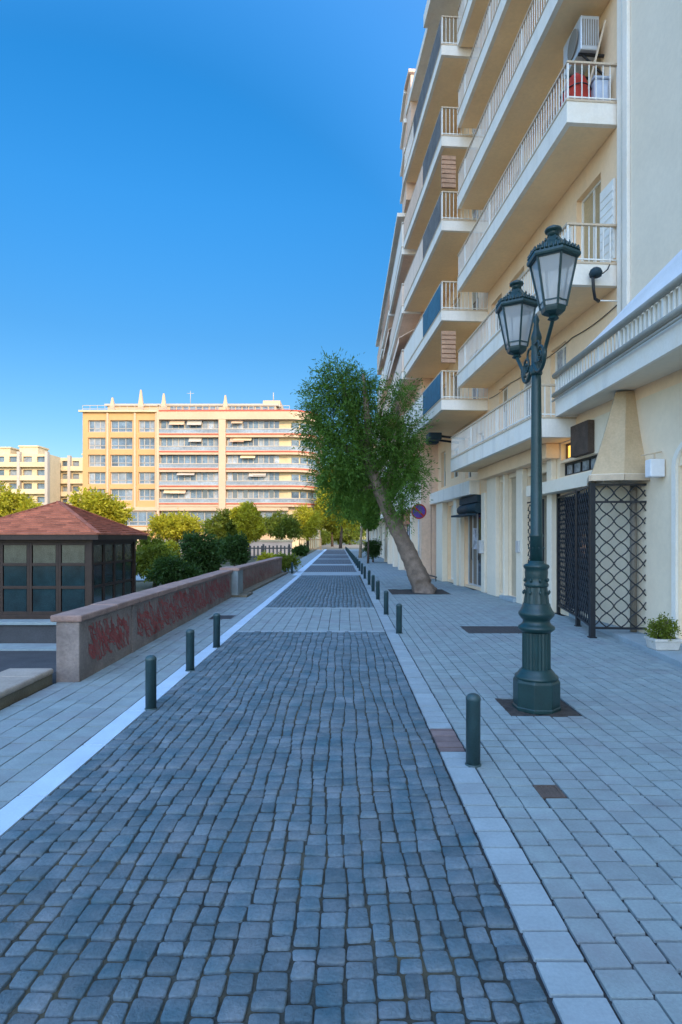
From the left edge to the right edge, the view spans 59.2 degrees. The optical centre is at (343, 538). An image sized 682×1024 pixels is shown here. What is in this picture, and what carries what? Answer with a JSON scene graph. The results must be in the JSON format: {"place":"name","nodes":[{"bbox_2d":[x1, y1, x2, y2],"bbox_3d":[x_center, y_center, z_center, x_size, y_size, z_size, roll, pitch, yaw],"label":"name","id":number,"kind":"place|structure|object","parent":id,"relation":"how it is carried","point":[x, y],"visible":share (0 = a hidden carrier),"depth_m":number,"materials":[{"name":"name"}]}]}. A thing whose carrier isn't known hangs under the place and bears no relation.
{"place":"outdoors","nodes":[
{"label":"outdoors","id":0,"kind":"place"},
{"bbox_2d":[0,651,55,672],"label":"sunken road","id":1,"kind":"structure","parent":0,"point":[27,659],"depth_m":14.10,"materials":[{"name":"asphalt"}]},
{"bbox_2d":[0,643,55,650],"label":"sunken pavement","id":2,"kind":"structure","parent":0,"point":[27,646],"depth_m":15.51,"materials":[{"name":"concrete"}]},
{"bbox_2d":[0,501,148,618],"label":"pavilion","id":3,"kind":"structure","parent":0,"point":[56,557],"depth_m":16.74,"materials":[{"name":"brown wood"}]},
{"bbox_2d":[0,542,28,614],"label":"window","id":4,"kind":"structure","parent":3,"relation":"in","point":[14,556],"depth_m":16.74,"materials":[{"name":"blue glass"}]},
{"bbox_2d":[29,542,57,614],"bbox_3d":[-8.355,1.035,16.750,0.809,2.170,0.060,0,0,0],"label":"window","id":5,"kind":"structure","parent":3,"relation":"in","point":[43,556],"depth_m":16.74,"materials":[{"name":"blue glass"}]},
{"bbox_2d":[58,542,86,612],"bbox_3d":[-7.545,1.035,16.750,0.809,2.170,0.060,0,0,0],"label":"window","id":6,"kind":"structure","parent":3,"relation":"in","point":[72,556],"depth_m":16.74,"materials":[{"name":"blue glass"}]},
{"bbox_2d":[94,542,103,602],"bbox_3d":[-7.070,1.035,17.227,0.060,2.170,0.814,0,0,0],"label":"window","id":7,"kind":"structure","parent":3,"relation":"in","point":[98,546],"depth_m":17.29,"materials":[{"name":"brown glass"}]},
{"bbox_2d":[104,542,114,600],"bbox_3d":[-7.070,1.035,18.042,0.060,2.170,0.814,0,0,0],"label":"window","id":8,"kind":"structure","parent":3,"relation":"in","point":[109,547],"depth_m":18.10,"materials":[{"name":"brown glass"}]},
{"bbox_2d":[115,542,123,597],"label":"window","id":9,"kind":"structure","parent":3,"relation":"in","point":[119,546],"depth_m":18.91,"materials":[{"name":"brown glass"}]},
{"bbox_2d":[124,542,132,594],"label":"window","id":10,"kind":"structure","parent":3,"relation":"in","point":[128,546],"depth_m":19.70,"materials":[{"name":"brown glass"}]},
{"bbox_2d":[0,0,426,539],"label":"sky","id":11,"kind":"structure","parent":0,"point":[200,197],"materials":[{"name":"blue"}]},
{"bbox_2d":[136,540,292,555],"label":"terrace wall","id":12,"kind":"structure","parent":0,"point":[274,543],"depth_m":60.00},
{"bbox_2d":[136,540,365,591],"bbox_3d":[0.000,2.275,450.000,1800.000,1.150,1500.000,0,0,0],"label":"ground","id":13,"kind":"structure","parent":0,"point":[141,585],"depth_m":28.88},
{"bbox_2d":[0,481,41,516],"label":"park tree","id":14,"kind":"object","parent":13,"relation":"on","point":[11,503],"visible":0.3,"depth_m":41.31,"materials":[{"name":"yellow plant"}]},
{"bbox_2d":[0,668,52,709],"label":"kerb","id":15,"kind":"structure","parent":13,"relation":"on","point":[17,684],"depth_m":6.37,"materials":[{"name":"concrete"}]},
{"bbox_2d":[0,619,56,642],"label":"retaining wall","id":16,"kind":"structure","parent":13,"relation":"on","point":[27,630],"depth_m":16.10,"materials":[{"name":"concrete"}]},
{"bbox_2d":[0,445,59,505],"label":"apartment building","id":17,"kind":"structure","parent":13,"relation":"on","point":[32,470],"depth_m":130.00,"materials":[{"name":"paint"}]},
{"bbox_2d":[60,454,82,504],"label":"apartment building","id":18,"kind":"structure","parent":13,"relation":"on","point":[71,473],"depth_m":137.50,"materials":[{"name":"paint"}]},
{"bbox_2d":[64,486,134,525],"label":"park tree","id":19,"kind":"object","parent":13,"relation":"on","point":[99,503],"visible":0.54,"depth_m":43.02,"materials":[{"name":"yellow plant"}]},
{"bbox_2d":[50,570,232,682],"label":"garden wall","id":20,"kind":"structure","parent":13,"relation":"on","point":[92,639],"depth_m":8.45,"materials":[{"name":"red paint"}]},
{"bbox_2d":[136,531,187,587],"bbox_3d":[-8.150,0.949,25.872,2.834,2.619,2.811,0,0,0],"label":"garden shrub","id":21,"kind":"object","parent":13,"relation":"on","point":[148,551],"visible":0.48,"depth_m":25.44,"materials":[{"name":"green plant"}]},
{"bbox_2d":[144,553,204,585],"bbox_3d":[-7.038,1.445,24.928,2.162,1.744,2.687,0,0,39],"label":"garden shrub","id":22,"kind":"object","parent":13,"relation":"on","point":[171,569],"visible":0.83,"depth_m":24.34,"materials":[{"name":"green plant"}]},
{"bbox_2d":[146,509,203,556],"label":"park tree","id":23,"kind":"object","parent":13,"relation":"on","point":[170,526],"visible":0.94,"depth_m":54.72,"materials":[{"name":"yellow plant"}]},
{"bbox_2d":[176,528,225,573],"bbox_3d":[-6.685,0.840,28.067,2.214,2.670,2.354,0,0,-22],"label":"garden shrub","id":24,"kind":"object","parent":13,"relation":"on","point":[196,548],"visible":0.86,"depth_m":27.59,"materials":[{"name":"green plant"}]},
{"bbox_2d":[199,508,238,541],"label":"park tree","id":25,"kind":"object","parent":13,"relation":"on","point":[222,525],"visible":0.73,"depth_m":52.07,"materials":[{"name":"green plant"}]},
{"bbox_2d":[217,530,251,565],"bbox_3d":[-6.176,0.702,33.993,2.010,2.412,1.713,0,0,0],"label":"garden shrub","id":26,"kind":"object","parent":13,"relation":"on","point":[233,550],"visible":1,"depth_m":33.63,"materials":[{"name":"green plant"}]},
{"bbox_2d":[229,501,267,552],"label":"park tree","id":27,"kind":"object","parent":13,"relation":"on","point":[248,520],"visible":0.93,"depth_m":49.14,"materials":[{"name":"green plant"}]},
{"bbox_2d":[238,557,287,591],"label":"garden wall","id":28,"kind":"structure","parent":13,"relation":"on","point":[259,574],"depth_m":21.94,"materials":[{"name":"red paint"}]},
{"bbox_2d":[246,544,290,559],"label":"picket fence","id":29,"kind":"object","parent":13,"relation":"on","point":[263,547],"visible":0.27,"depth_m":43.98,"materials":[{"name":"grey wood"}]},
{"bbox_2d":[262,509,305,542],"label":"park tree","id":30,"kind":"object","parent":13,"relation":"on","point":[281,526],"visible":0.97,"depth_m":65.14,"materials":[{"name":"green plant"}]},
{"bbox_2d":[272,552,302,571],"bbox_3d":[-2.874,1.194,29.465,1.745,1.224,1.317,0,0,-33],"label":"garden shrub","id":31,"kind":"object","parent":13,"relation":"on","point":[287,560],"visible":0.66,"depth_m":29.34,"materials":[{"name":"green plant"}]},
{"bbox_2d":[290,543,310,555],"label":"garden shrub","id":32,"kind":"object","parent":13,"relation":"on","point":[301,550],"visible":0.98,"depth_m":57.60,"materials":[{"name":"green plant"}]},
{"bbox_2d":[293,502,325,549],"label":"park tree","id":33,"kind":"object","parent":13,"relation":"on","point":[311,520],"visible":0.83,"depth_m":72.94,"materials":[{"name":"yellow plant"}]},
{"bbox_2d":[450,0,681,667],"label":"apartment building","id":34,"kind":"structure","parent":13,"relation":"on","point":[597,180],"depth_m":11.49,"materials":[{"name":"beige paint"}]},
{"bbox_2d":[503,387,507,428],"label":"window","id":35,"kind":"structure","parent":34,"relation":"in","point":[505,392],"depth_m":17.01,"materials":[{"name":"glass"}]},
{"bbox_2d":[512,477,515,595],"bbox_3d":[4.675,-0.050,16.215,0.120,3.200,0.431,0,0,-4],"label":"door panel","id":36,"kind":"structure","parent":34,"relation":"in","point":[513,479],"depth_m":16.28,"materials":[{"name":"paint"}]},
{"bbox_2d":[555,344,565,416],"bbox_3d":[4.897,-3.400,13.311,0.070,1.740,0.802,0,0,-4],"label":"window","id":37,"kind":"structure","parent":34,"relation":"in","point":[560,356],"depth_m":13.50,"materials":[{"name":"glass"}]},
{"bbox_2d":[560,73,591,106],"bbox_3d":[4.338,-8.229,11.177,0.590,0.831,0.564,0,0,0],"label":"covered bundle","id":38,"kind":"object","parent":34,"relation":"on","point":[578,86],"visible":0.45,"depth_m":10.96,"materials":[{"name":"red fabric"}]},
{"bbox_2d":[565,494,588,612],"bbox_3d":[4.959,0.300,12.486,0.070,2.400,1.454,0,0,-4],"label":"shop window","id":39,"kind":"structure","parent":34,"relation":"in","point":[588,494],"depth_m":12.32,"materials":[{"name":"black glass"}]},
{"bbox_2d":[565,455,596,475],"bbox_3d":[4.987,-1.500,12.111,0.070,0.300,2.206,0,0,-4],"label":"transom window","id":40,"kind":"structure","parent":34,"relation":"in","point":[585,464],"depth_m":12.49,"materials":[{"name":"black glass"}]},
{"bbox_2d":[563,15,604,79],"bbox_3d":[4.630,-9.234,11.546,0.549,1.031,0.783,0,0,0],"label":"air conditioner","id":41,"kind":"object","parent":34,"relation":"attached to","point":[582,42],"visible":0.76,"depth_m":11.25,"materials":[{"name":"metal"}]},
{"bbox_2d":[582,179,600,261],"bbox_3d":[5.001,-5.980,11.931,0.070,2.000,1.003,0,0,-4],"label":"window","id":42,"kind":"structure","parent":34,"relation":"in","point":[591,203],"depth_m":12.07,"materials":[{"name":"glass"}]},
{"bbox_2d":[590,20,605,82],"bbox_3d":[4.595,-8.720,11.065,0.518,1.730,0.117,0,0,-16],"label":"wooden pole","id":43,"kind":"object","parent":34,"relation":"on","point":[598,47],"visible":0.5,"depth_m":11.04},
{"bbox_2d":[590,75,608,100],"bbox_3d":[4.694,-8.130,11.133,0.321,0.600,0.441,0,0,-4],"label":"storage tub","id":44,"kind":"object","parent":34,"relation":"on","point":[599,86],"visible":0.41,"depth_m":10.94,"materials":[{"name":"white plastic"}]},
{"bbox_2d":[589,264,616,302],"bbox_3d":[4.619,-4.557,10.680,0.600,0.689,0.224,0,0,-26],"label":"wall lamp","id":45,"kind":"object","parent":34,"relation":"attached to","point":[595,272],"visible":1,"depth_m":10.59,"materials":[{"name":"black metal"}]},
{"bbox_2d":[587,391,649,487],"bbox_3d":[4.613,-1.738,10.489,1.102,1.565,1.477,0,0,0],"label":"fabric hood","id":46,"kind":"object","parent":34,"relation":"attached to","point":[620,453],"visible":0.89,"depth_m":10.02,"materials":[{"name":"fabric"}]},
{"bbox_2d":[641,451,664,477],"bbox_3d":[4.862,-1.175,9.470,0.332,0.410,0.180,0,0,0],"label":"sign box","id":47,"kind":"object","parent":34,"relation":"attached to","point":[654,467],"visible":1,"depth_m":9.38,"materials":[{"name":"plastic"}]},
{"bbox_2d":[644,636,681,649],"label":"planter","id":48,"kind":"object","parent":34,"relation":"on","point":[658,643],"visible":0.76,"depth_m":8.42,"materials":[{"name":"concrete"}]},
{"bbox_2d":[643,611,681,641],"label":"potted shrub","id":49,"kind":"object","parent":48,"relation":"in","point":[667,628],"visible":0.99,"depth_m":8.50,"materials":[{"name":"green plant"}]},
{"bbox_2d":[0,575,557,1023],"bbox_3d":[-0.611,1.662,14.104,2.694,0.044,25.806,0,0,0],"label":"cobble road","id":50,"kind":"structure","parent":0,"point":[270,994],"depth_m":3.04,"materials":[{"name":"stone"}]},
{"bbox_2d":[0,575,300,837],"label":"kerb strip","id":51,"kind":"object","parent":50,"relation":"on","point":[17,809],"visible":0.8,"depth_m":4.72,"materials":[{"name":"white stone"}]},
{"bbox_2d":[144,655,156,710],"bbox_3d":[-1.870,1.395,5.820,0.120,0.531,0.120,0,0,0],"label":"bollard","id":52,"kind":"object","parent":51,"relation":"on","point":[150,682],"visible":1,"depth_m":5.78,"materials":[{"name":"metal"}]},
{"bbox_2d":[185,629,194,671],"bbox_3d":[-1.919,1.395,7.498,0.120,0.531,0.120,0,1,-13],"label":"bollard","id":53,"kind":"object","parent":51,"relation":"on","point":[190,650],"visible":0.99,"depth_m":7.45,"materials":[{"name":"metal"}]},
{"bbox_2d":[213,613,219,647],"bbox_3d":[-1.929,1.395,9.113,0.120,0.531,0.120,0,-1,12],"label":"bollard","id":54,"kind":"object","parent":51,"relation":"on","point":[216,630],"visible":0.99,"depth_m":9.07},
{"bbox_2d":[301,572,357,574],"bbox_3d":[-0.658,1.650,28.350,2.659,0.001,2.700,0,0,0],"label":"crossing band","id":55,"kind":"object","parent":50,"relation":"on","point":[329,573],"visible":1,"depth_m":28.42,"materials":[{"name":"stone"}]},
{"bbox_2d":[282,549,324,574],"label":"footway","id":56,"kind":"structure","parent":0,"point":[305,560],"depth_m":45.51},
{"bbox_2d":[304,549,355,571],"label":"road","id":57,"kind":"structure","parent":0,"point":[333,556],"depth_m":41.64,"materials":[{"name":"stone"}]},
{"bbox_2d":[293,549,326,574],"bbox_3d":[-2.430,1.650,59.500,0.350,0.001,65.006,0,0,-1],"label":"kerb strip","id":58,"kind":"object","parent":57,"relation":"on","point":[303,569],"visible":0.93,"depth_m":36.90,"materials":[{"name":"white stone"}]},
{"bbox_2d":[0,575,681,1023],"bbox_3d":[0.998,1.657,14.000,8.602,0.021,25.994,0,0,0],"label":"pavement","id":59,"kind":"structure","parent":0,"point":[622,697],"depth_m":4.88,"materials":[{"name":"stone"}]},
{"bbox_2d":[220,566,252,597],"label":"gate pier","id":60,"kind":"structure","parent":59,"relation":"on","point":[237,582],"depth_m":16.93,"materials":[{"name":"concrete"}]},
{"bbox_2d":[411,504,425,554],"bbox_3d":[2.950,0.140,23.585,0.600,3.020,0.089,0,0,0],"label":"round sign","id":61,"kind":"object","parent":59,"relation":"on","point":[419,515],"visible":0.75,"depth_m":23.55,"materials":[{"name":"metal"}]},
{"bbox_2d":[237,575,619,1023],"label":"pavement border","id":62,"kind":"object","parent":59,"relation":"on","point":[573,989],"visible":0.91,"depth_m":2.84,"materials":[{"name":"stone"}]},
{"bbox_2d":[396,603,401,633],"bbox_3d":[0.966,1.395,10.458,0.120,0.531,0.120,0,0,-8],"label":"bollard","id":63,"kind":"object","parent":62,"relation":"on","point":[398,618],"visible":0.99,"depth_m":10.41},
{"bbox_2d":[465,693,481,768],"bbox_3d":[0.946,1.395,4.382,0.120,0.531,0.120,0,0,14],"label":"bollard","id":64,"kind":"object","parent":62,"relation":"on","point":[473,714],"visible":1,"depth_m":4.34,"materials":[{"name":"metal"}]},
{"bbox_2d":[404,0,487,592],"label":"apartment building","id":65,"kind":"structure","parent":59,"relation":"on","point":[438,225],"depth_m":20.25,"materials":[{"name":"beige paint"}]},
{"bbox_2d":[426,432,464,444],"bbox_3d":[3.534,-3.515,21.098,1.322,0.230,1.287,0,0,0],"label":"floodlight","id":66,"kind":"object","parent":65,"relation":"attached to","point":[437,437],"visible":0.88,"depth_m":20.69,"materials":[{"name":"black metal"}]},
{"bbox_2d":[451,506,452,578],"bbox_3d":[4.219,0.150,22.361,0.070,2.800,1.404,0,0,-4],"label":"shop door","id":67,"kind":"structure","parent":65,"relation":"in","point":[451,506],"depth_m":22.99,"materials":[{"name":"white paint"}]},
{"bbox_2d":[468,513,480,586],"bbox_3d":[4.375,0.110,19.733,0.152,2.920,2.056,0,0,-4],"label":"shop door","id":68,"kind":"structure","parent":65,"relation":"in","point":[474,522],"depth_m":20.10,"materials":[{"name":"glass"}]},
{"bbox_2d":[430,729,464,751],"bbox_3d":[0.847,1.657,4.941,0.202,0.017,0.546,0,0,0],"label":"pavement patch","id":69,"kind":"object","parent":59,"relation":"on","point":[446,740],"visible":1,"depth_m":4.91,"materials":[{"name":"stone"}]},
{"bbox_2d":[460,626,521,633],"bbox_3d":[2.720,1.665,10.880,1.080,0.031,0.840,0,0,0],"label":"drain grate","id":70,"kind":"object","parent":59,"relation":"on","point":[491,629],"visible":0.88,"depth_m":10.93,"materials":[{"name":"metal"}]},
{"bbox_2d":[527,499,543,561],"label":"lattice gate","id":71,"kind":"structure","parent":59,"relation":"on","point":[542,526],"depth_m":13.63,"materials":[{"name":"black metal"}]},
{"bbox_2d":[533,785,566,798],"bbox_3d":[1.345,1.665,3.925,0.160,0.031,0.190,0,0,0],"label":"utility lid","id":72,"kind":"object","parent":59,"relation":"on","point":[548,791],"visible":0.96,"depth_m":3.92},
{"bbox_2d":[556,483,647,637],"bbox_3d":[4.581,0.200,11.565,1.002,2.900,3.354,0,0,0],"label":"lattice enclosure","id":73,"kind":"object","parent":59,"relation":"on","point":[580,585],"visible":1,"depth_m":10.55,"materials":[{"name":"black metal"}]},
{"bbox_2d":[317,544,365,548],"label":"square","id":74,"kind":"structure","parent":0,"point":[348,546],"depth_m":126.39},
{"bbox_2d":[78,390,323,548],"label":"apartment building","id":75,"kind":"structure","parent":74,"relation":"on","point":[200,461],"depth_m":100.00,"materials":[{"name":"paint"}]},
{"bbox_2d":[89,472,104,483],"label":"window","id":76,"kind":"structure","parent":75,"relation":"in","point":[94,477],"depth_m":100.42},
{"bbox_2d":[89,455,104,466],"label":"window","id":77,"kind":"structure","parent":75,"relation":"in","point":[94,460],"depth_m":100.42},
{"bbox_2d":[89,438,104,448],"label":"window","id":78,"kind":"structure","parent":75,"relation":"in","point":[94,443],"depth_m":100.42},
{"bbox_2d":[89,421,104,431],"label":"window","id":79,"kind":"structure","parent":75,"relation":"in","point":[94,426],"depth_m":100.42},
{"bbox_2d":[111,489,131,500],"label":"window","id":80,"kind":"structure","parent":75,"relation":"in","point":[125,494],"depth_m":100.42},
{"bbox_2d":[111,472,131,483],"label":"window","id":81,"kind":"structure","parent":75,"relation":"in","point":[116,477],"depth_m":100.42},
{"bbox_2d":[111,455,131,466],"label":"window","id":82,"kind":"structure","parent":75,"relation":"in","point":[116,460],"depth_m":100.42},
{"bbox_2d":[111,438,131,448],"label":"window","id":83,"kind":"structure","parent":75,"relation":"in","point":[116,443],"depth_m":100.42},
{"bbox_2d":[111,421,131,431],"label":"window","id":84,"kind":"structure","parent":75,"relation":"in","point":[116,426],"depth_m":100.42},
{"bbox_2d":[125,511,155,525],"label":"window","id":85,"kind":"structure","parent":75,"relation":"in","point":[141,517],"depth_m":99.88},
{"bbox_2d":[139,489,154,500],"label":"window","id":86,"kind":"structure","parent":75,"relation":"in","point":[144,494],"depth_m":100.42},
{"bbox_2d":[139,472,154,483],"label":"window","id":87,"kind":"structure","parent":75,"relation":"in","point":[144,477],"depth_m":100.42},
{"bbox_2d":[139,455,154,466],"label":"window","id":88,"kind":"structure","parent":75,"relation":"in","point":[144,460],"depth_m":100.42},
{"bbox_2d":[139,438,154,448],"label":"window","id":89,"kind":"structure","parent":75,"relation":"in","point":[144,443],"depth_m":100.42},
{"bbox_2d":[139,421,154,431],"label":"window","id":90,"kind":"structure","parent":75,"relation":"in","point":[144,426],"depth_m":100.42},
{"bbox_2d":[160,490,218,497],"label":"window","id":91,"kind":"structure","parent":75,"relation":"in","point":[189,493],"depth_m":100.29,"materials":[{"name":"glass"}]},
{"bbox_2d":[160,473,218,480],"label":"window","id":92,"kind":"structure","parent":75,"relation":"in","point":[163,476],"depth_m":100.29,"materials":[{"name":"glass"}]},
{"bbox_2d":[160,455,218,462],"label":"window","id":93,"kind":"structure","parent":75,"relation":"in","point":[163,459],"depth_m":100.29,"materials":[{"name":"glass"}]},
{"bbox_2d":[160,438,218,445],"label":"window","id":94,"kind":"structure","parent":75,"relation":"in","point":[163,441],"depth_m":100.29,"materials":[{"name":"glass"}]},
{"bbox_2d":[160,421,218,428],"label":"window","id":95,"kind":"structure","parent":75,"relation":"in","point":[163,424],"depth_m":100.29,"materials":[{"name":"glass"}]},
{"bbox_2d":[161,511,217,523],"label":"window","id":96,"kind":"structure","parent":75,"relation":"in","point":[201,514],"depth_m":100.29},
{"bbox_2d":[170,407,273,409],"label":"penthouse windows","id":97,"kind":"structure","parent":75,"relation":"in","point":[171,408],"depth_m":102.10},
{"bbox_2d":[227,490,278,497],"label":"window","id":98,"kind":"structure","parent":75,"relation":"in","point":[230,493],"depth_m":100.29,"materials":[{"name":"glass"}]},
{"bbox_2d":[227,473,278,480],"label":"window","id":99,"kind":"structure","parent":75,"relation":"in","point":[230,476],"depth_m":100.29,"materials":[{"name":"glass"}]},
{"bbox_2d":[227,455,278,462],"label":"window","id":100,"kind":"structure","parent":75,"relation":"in","point":[230,459],"depth_m":100.29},
{"bbox_2d":[227,438,278,445],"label":"window","id":101,"kind":"structure","parent":75,"relation":"in","point":[254,441],"depth_m":100.29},
{"bbox_2d":[227,421,278,428],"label":"window","id":102,"kind":"structure","parent":75,"relation":"in","point":[245,424],"depth_m":100.29,"materials":[{"name":"glass"}]},
{"bbox_2d":[319,522,345,546],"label":"park tree","id":103,"kind":"object","parent":74,"relation":"on","point":[333,529],"visible":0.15,"depth_m":124.35,"materials":[{"name":"green plant"}]},
{"bbox_2d":[313,475,359,548],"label":"park tree","id":104,"kind":"object","parent":74,"relation":"on","point":[344,522],"visible":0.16,"depth_m":98.18,"materials":[{"name":"green plant"}]},
{"bbox_2d":[326,525,365,544],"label":"garden shrub","id":105,"kind":"object","parent":74,"relation":"on","point":[348,537],"visible":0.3,"depth_m":157.21,"materials":[{"name":"green plant"}]},
{"bbox_2d":[360,409,383,557],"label":"apartment building","id":106,"kind":"structure","parent":0,"point":[377,533],"depth_m":55.00,"materials":[{"name":"paint"}]},
{"bbox_2d":[349,549,406,574],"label":"pavement","id":107,"kind":"structure","parent":0,"point":[379,566],"depth_m":35.66,"materials":[{"name":"stone"}]},
{"bbox_2d":[341,474,369,557],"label":"park tree","id":108,"kind":"object","parent":107,"relation":"on","point":[360,547],"visible":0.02,"depth_m":51.90,"materials":[{"name":"green plant"}]},
{"bbox_2d":[351,490,381,563],"bbox_3d":[1.620,-0.978,39.914,2.401,5.559,2.232,0,0,0],"label":"park tree","id":109,"kind":"object","parent":107,"relation":"on","point":[367,523],"visible":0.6,"depth_m":39.39,"materials":[{"name":"green plant"}]},
{"bbox_2d":[361,538,382,561],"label":"garden shrub","id":110,"kind":"object","parent":107,"relation":"on","point":[374,548],"visible":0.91,"depth_m":41.63,"materials":[{"name":"green plant"}]},
{"bbox_2d":[376,90,437,578],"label":"apartment building","id":111,"kind":"structure","parent":107,"relation":"on","point":[397,325],"depth_m":26.03,"materials":[{"name":"white paint"}]},
{"bbox_2d":[388,589,448,594],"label":"soil ground","id":112,"kind":"structure","parent":0,"point":[401,591],"depth_m":18.76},
{"bbox_2d":[283,346,440,593],"bbox_3d":[0.530,-1.987,18.607,4.847,7.865,3.197,0,0,0],"label":"leaning tree","id":113,"kind":"object","parent":112,"relation":"on","point":[342,469],"visible":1,"depth_m":18.31,"materials":[{"name":"green plant"}]},
{"bbox_2d":[495,698,579,716],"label":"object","id":114,"kind":"structure","parent":0,"point":[511,710],"depth_m":5.75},
{"bbox_2d":[495,225,580,714],"bbox_3d":[1.875,-0.553,5.870,0.444,4.426,1.587,0,0,0],"label":"street lamp","id":115,"kind":"object","parent":114,"relation":"on","point":[552,259],"visible":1,"depth_m":5.77,"materials":[{"name":"green metal"}]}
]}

